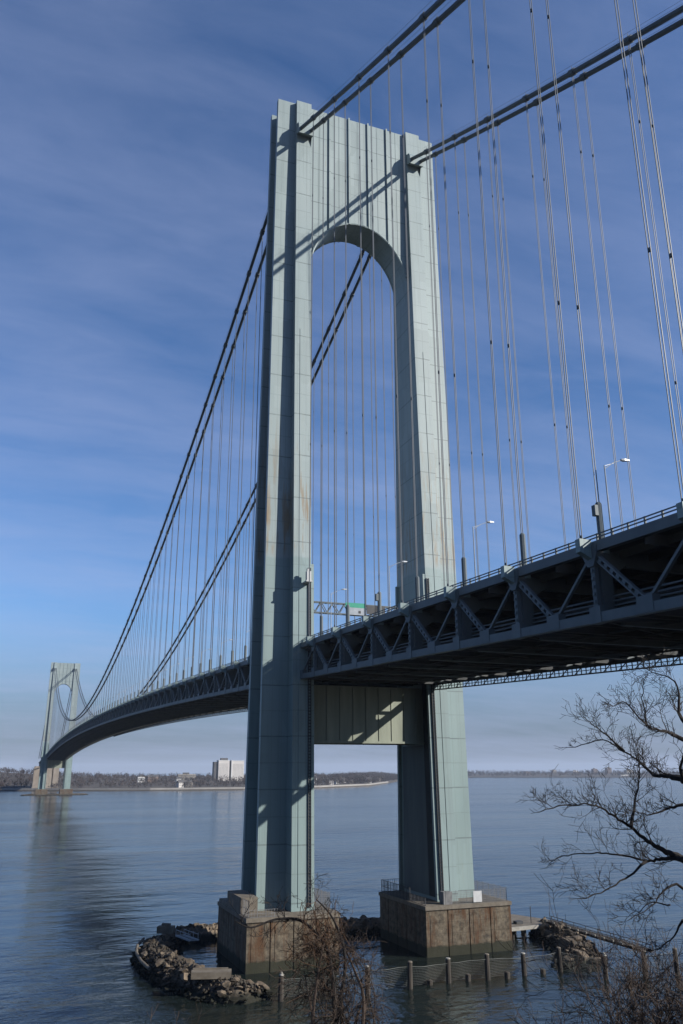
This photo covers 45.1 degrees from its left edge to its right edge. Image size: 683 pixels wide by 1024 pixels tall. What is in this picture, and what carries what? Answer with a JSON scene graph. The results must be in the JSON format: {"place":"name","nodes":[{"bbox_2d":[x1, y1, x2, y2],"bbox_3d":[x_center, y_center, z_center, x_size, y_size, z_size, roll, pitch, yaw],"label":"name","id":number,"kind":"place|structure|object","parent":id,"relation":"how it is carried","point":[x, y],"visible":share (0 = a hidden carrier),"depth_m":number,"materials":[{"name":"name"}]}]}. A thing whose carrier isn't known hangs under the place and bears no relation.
{"place":"outdoors","nodes":[
{"label":"outdoors","id":0,"kind":"place"},
{"bbox_2d":[20,793,88,795],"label":"riprap bank","id":1,"kind":"structure","parent":0,"point":[50,794],"depth_m":1302.79,"materials":[{"name":"stone"}]},
{"bbox_2d":[0,772,397,790],"bbox_3d":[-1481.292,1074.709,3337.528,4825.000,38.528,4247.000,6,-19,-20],"label":"shore","id":2,"kind":"structure","parent":0,"point":[26,777],"depth_m":1772.58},
{"bbox_2d":[147,775,155,781],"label":"house","id":3,"kind":"structure","parent":2,"relation":"on","point":[148,777],"depth_m":1910.83,"materials":[{"name":"stone"}]},
{"bbox_2d":[176,780,185,787],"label":"house","id":4,"kind":"structure","parent":2,"relation":"on","point":[179,784],"depth_m":1666.77,"materials":[{"name":"stone"}]},
{"bbox_2d":[177,773,195,779],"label":"distant building","id":5,"kind":"structure","parent":2,"relation":"on","point":[188,775],"depth_m":2049.35,"materials":[{"name":"stone"}]},
{"bbox_2d":[1,781,387,789],"bbox_3d":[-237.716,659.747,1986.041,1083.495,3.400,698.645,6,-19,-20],"label":"sea wall","id":6,"kind":"structure","parent":2,"relation":"on","point":[172,788],"depth_m":1611.58,"materials":[{"name":"concrete"}]},
{"bbox_2d":[0,767,397,787],"bbox_3d":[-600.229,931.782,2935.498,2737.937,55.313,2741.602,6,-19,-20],"label":"bare woods","id":7,"kind":"object","parent":2,"relation":"on","point":[357,777],"visible":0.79,"depth_m":1973.86,"materials":[{"name":"plant"}]},
{"bbox_2d":[212,758,243,780],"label":"apartment slab","id":8,"kind":"structure","parent":2,"relation":"on","point":[226,766],"depth_m":2122.47,"materials":[{"name":"stone"}]},
{"bbox_2d":[0,771,682,1023],"bbox_3d":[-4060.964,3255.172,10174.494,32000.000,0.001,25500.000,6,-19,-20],"label":"water","id":9,"kind":"structure","parent":0,"point":[96,887],"depth_m":261.97,"materials":[{"name":"blue liquid"}]},
{"bbox_2d":[135,950,271,1003],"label":"riprap bank","id":10,"kind":"structure","parent":9,"relation":"in","point":[237,996],"depth_m":134.77,"materials":[{"name":"stone"}]},
{"bbox_2d":[141,950,147,960],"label":"boulder","id":11,"kind":"object","parent":10,"relation":"on","point":[144,953],"visible":0.87,"depth_m":157.10,"materials":[{"name":"stone"}]},
{"bbox_2d":[155,958,165,966],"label":"boulder","id":12,"kind":"object","parent":10,"relation":"on","point":[159,961],"visible":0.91,"depth_m":149.00,"materials":[{"name":"stone"}]},
{"bbox_2d":[156,923,174,933],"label":"concrete block","id":13,"kind":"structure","parent":10,"relation":"on","point":[165,928],"depth_m":174.62,"materials":[{"name":"grey concrete"}]},
{"bbox_2d":[178,968,187,973],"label":"boulder","id":14,"kind":"object","parent":10,"relation":"on","point":[185,970],"visible":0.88,"depth_m":141.53,"materials":[{"name":"stone"}]},
{"bbox_2d":[180,972,189,979],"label":"boulder","id":15,"kind":"object","parent":10,"relation":"on","point":[184,976],"visible":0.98,"depth_m":139.83,"materials":[{"name":"stone"}]},
{"bbox_2d":[175,929,198,941],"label":"metal walkway","id":16,"kind":"structure","parent":10,"relation":"on","point":[186,937],"depth_m":171.30,"materials":[{"name":"metal"}]},
{"bbox_2d":[185,958,192,964],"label":"boulder","id":17,"kind":"object","parent":10,"relation":"on","point":[189,960],"visible":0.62,"depth_m":145.40,"materials":[{"name":"stone"}]},
{"bbox_2d":[191,967,231,979],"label":"concrete beam","id":18,"kind":"structure","parent":10,"relation":"on","point":[211,973],"depth_m":136.21,"materials":[{"name":"grey concrete"}]},
{"bbox_2d":[217,990,225,997],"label":"boulder","id":19,"kind":"object","parent":10,"relation":"on","point":[221,993],"visible":1,"depth_m":132.30,"materials":[{"name":"stone"}]},
{"bbox_2d":[220,980,230,988],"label":"boulder","id":20,"kind":"object","parent":10,"relation":"on","point":[224,984],"visible":0.98,"depth_m":133.79,"materials":[{"name":"stone"}]},
{"bbox_2d":[257,981,269,989],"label":"boulder","id":21,"kind":"object","parent":10,"relation":"on","point":[264,986],"visible":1,"depth_m":135.87,"materials":[{"name":"stone"}]},
{"bbox_2d":[265,990,272,994],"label":"boulder","id":22,"kind":"object","parent":10,"relation":"on","point":[269,993],"visible":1,"depth_m":135.52,"materials":[{"name":"stone"}]},
{"bbox_2d":[165,917,379,943],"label":"riprap bank","id":23,"kind":"structure","parent":9,"relation":"in","point":[203,932],"depth_m":183.89,"materials":[{"name":"stone"}]},
{"bbox_2d":[31,0,682,974],"bbox_3d":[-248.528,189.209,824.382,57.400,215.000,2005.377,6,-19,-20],"label":"suspension bridge","id":24,"kind":"structure","parent":9,"relation":"in","point":[397,678],"depth_m":181.34,"materials":[{"name":"paint"}]},
{"bbox_2d":[314,601,397,616],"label":"sign gantry","id":25,"kind":"object","parent":24,"relation":"on","point":[356,609],"visible":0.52,"depth_m":190.42,"materials":[{"name":"paint"}]},
{"bbox_2d":[389,561,406,610],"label":"street lamp","id":26,"kind":"object","parent":24,"relation":"on","point":[389,581],"visible":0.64,"depth_m":143.85,"materials":[{"name":"metal"}]},
{"bbox_2d":[472,521,493,581],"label":"street lamp","id":27,"kind":"object","parent":24,"relation":"on","point":[474,547],"visible":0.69,"depth_m":117.60,"materials":[{"name":"metal"}]},
{"bbox_2d":[604,458,629,531],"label":"street lamp","id":28,"kind":"object","parent":24,"relation":"on","point":[624,460],"visible":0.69,"depth_m":91.51,"materials":[{"name":"metal"}]},
{"bbox_2d":[130,917,600,1006],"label":"rubble","id":29,"kind":"object","parent":9,"relation":"in","point":[156,943],"visible":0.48,"depth_m":152.68,"materials":[{"name":"stone"}]},
{"bbox_2d":[135,937,150,970],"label":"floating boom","id":30,"kind":"object","parent":29,"relation":"on","point":[145,965],"visible":1,"depth_m":157.15,"materials":[{"name":"plastic"}]},
{"bbox_2d":[544,916,652,952],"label":"gangway","id":31,"kind":"object","parent":29,"relation":"on","point":[583,931],"visible":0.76,"depth_m":168.96,"materials":[{"name":"grey metal"}]},
{"bbox_2d":[427,979,432,985],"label":"pile stub","id":32,"kind":"object","parent":9,"relation":"in","point":[429,982],"visible":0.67,"depth_m":142.77,"materials":[{"name":"wood"}]},
{"bbox_2d":[465,973,470,981],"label":"pile stub","id":33,"kind":"object","parent":9,"relation":"in","point":[467,977],"visible":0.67,"depth_m":145.42,"materials":[{"name":"wood"}]},
{"bbox_2d":[278,947,679,1001],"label":"net fence","id":34,"kind":"object","parent":9,"relation":"in","point":[447,977],"visible":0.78,"depth_m":146.52,"materials":[{"name":"grey metal"}]},
{"bbox_2d":[504,971,509,978],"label":"pile stub","id":35,"kind":"object","parent":9,"relation":"in","point":[506,974],"visible":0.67,"depth_m":147.11,"materials":[{"name":"wood"}]},
{"bbox_2d":[511,906,547,939],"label":"old dock","id":36,"kind":"object","parent":9,"relation":"in","point":[521,922],"visible":0.4,"depth_m":183.89,"materials":[{"name":"concrete"}]},
{"bbox_2d":[0,0,682,772],"label":"sky","id":37,"kind":"structure","parent":0,"point":[135,134],"materials":[{"name":"blue"}]},
{"bbox_2d":[533,926,596,969],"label":"riprap bank","id":38,"kind":"structure","parent":0,"point":[585,950],"depth_m":160.94,"materials":[{"name":"stone"}]},
{"bbox_2d":[539,923,549,930],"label":"boulder","id":39,"kind":"object","parent":38,"relation":"on","point":[544,926],"visible":0.94,"depth_m":181.68,"materials":[{"name":"stone"}]},
{"bbox_2d":[541,929,552,935],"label":"boulder","id":40,"kind":"object","parent":38,"relation":"on","point":[544,932],"visible":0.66,"depth_m":177.65,"materials":[{"name":"stone"}]},
{"bbox_2d":[555,923,564,932],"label":"boulder","id":41,"kind":"object","parent":38,"relation":"on","point":[558,927],"visible":0.73,"depth_m":176.67,"materials":[{"name":"stone"}]},
{"bbox_2d":[558,938,571,948],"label":"boulder","id":42,"kind":"object","parent":38,"relation":"on","point":[568,942],"visible":0.61,"depth_m":161.52,"materials":[{"name":"stone"}]},
{"bbox_2d":[564,929,573,935],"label":"boulder","id":43,"kind":"object","parent":38,"relation":"on","point":[567,932],"visible":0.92,"depth_m":171.79,"materials":[{"name":"stone"}]},
{"bbox_2d":[570,940,576,947],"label":"boulder","id":44,"kind":"object","parent":38,"relation":"on","point":[573,942],"visible":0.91,"depth_m":160.76,"materials":[{"name":"stone"}]},
{"bbox_2d":[569,935,581,941],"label":"boulder","id":45,"kind":"object","parent":38,"relation":"on","point":[575,938],"visible":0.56,"depth_m":164.26,"materials":[{"name":"stone"}]},
{"bbox_2d":[574,950,587,958],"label":"boulder","id":46,"kind":"object","parent":38,"relation":"on","point":[583,954],"visible":0.72,"depth_m":156.61,"materials":[{"name":"stone"}]},
{"bbox_2d":[589,957,600,965],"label":"boulder","id":47,"kind":"object","parent":38,"relation":"on","point":[595,961],"visible":0.5,"depth_m":156.50,"materials":[{"name":"stone"}]},
{"bbox_2d":[468,772,676,777],"bbox_3d":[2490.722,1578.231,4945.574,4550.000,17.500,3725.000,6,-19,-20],"label":"distant shore","id":48,"kind":"structure","parent":0,"point":[547,775],"depth_m":4393.53,"materials":[{"name":"brown plant"}]},
{"bbox_2d":[468,770,679,775],"bbox_3d":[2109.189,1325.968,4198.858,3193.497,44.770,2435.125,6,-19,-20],"label":"distant woods","id":49,"kind":"object","parent":48,"relation":"on","point":[523,773],"visible":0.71,"depth_m":4417.59,"materials":[{"name":"brown plant"}]},
{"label":"hillside","id":50,"kind":"structure","parent":0,"visible":0},
{"bbox_2d":[147,1002,214,1023],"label":"bare shrub","id":51,"kind":"object","parent":50,"relation":"on","point":[179,1013],"visible":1,"depth_m":14.11,"materials":[{"name":"brown plant"}]},
{"bbox_2d":[229,868,395,1023],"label":"vine shrub","id":52,"kind":"object","parent":50,"relation":"on","point":[337,1015],"visible":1,"depth_m":16.61,"materials":[{"name":"brown plant"}]},
{"bbox_2d":[505,970,644,1023],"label":"bare shrub","id":53,"kind":"object","parent":50,"relation":"on","point":[561,1008],"visible":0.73,"depth_m":13.74,"materials":[{"name":"brown plant"}]},
{"bbox_2d":[496,873,682,1023],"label":"bare shrub","id":54,"kind":"object","parent":50,"relation":"on","point":[606,958],"visible":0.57,"depth_m":15.64,"materials":[{"name":"brown plant"}]},
{"bbox_2d":[516,648,682,971],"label":"bare tree","id":55,"kind":"object","parent":50,"relation":"on","point":[675,856],"visible":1,"depth_m":11.74,"materials":[{"name":"brown plant"}]},
{"bbox_2d":[548,918,682,1023],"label":"bare shrub","id":56,"kind":"object","parent":50,"relation":"on","point":[632,995],"visible":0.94,"depth_m":13.26,"materials":[{"name":"brown plant"}]},
{"bbox_2d":[606,925,682,1023],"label":"bare shrub","id":57,"kind":"object","parent":50,"relation":"on","point":[680,998],"visible":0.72,"depth_m":12.99,"materials":[{"name":"brown plant"}]}
]}

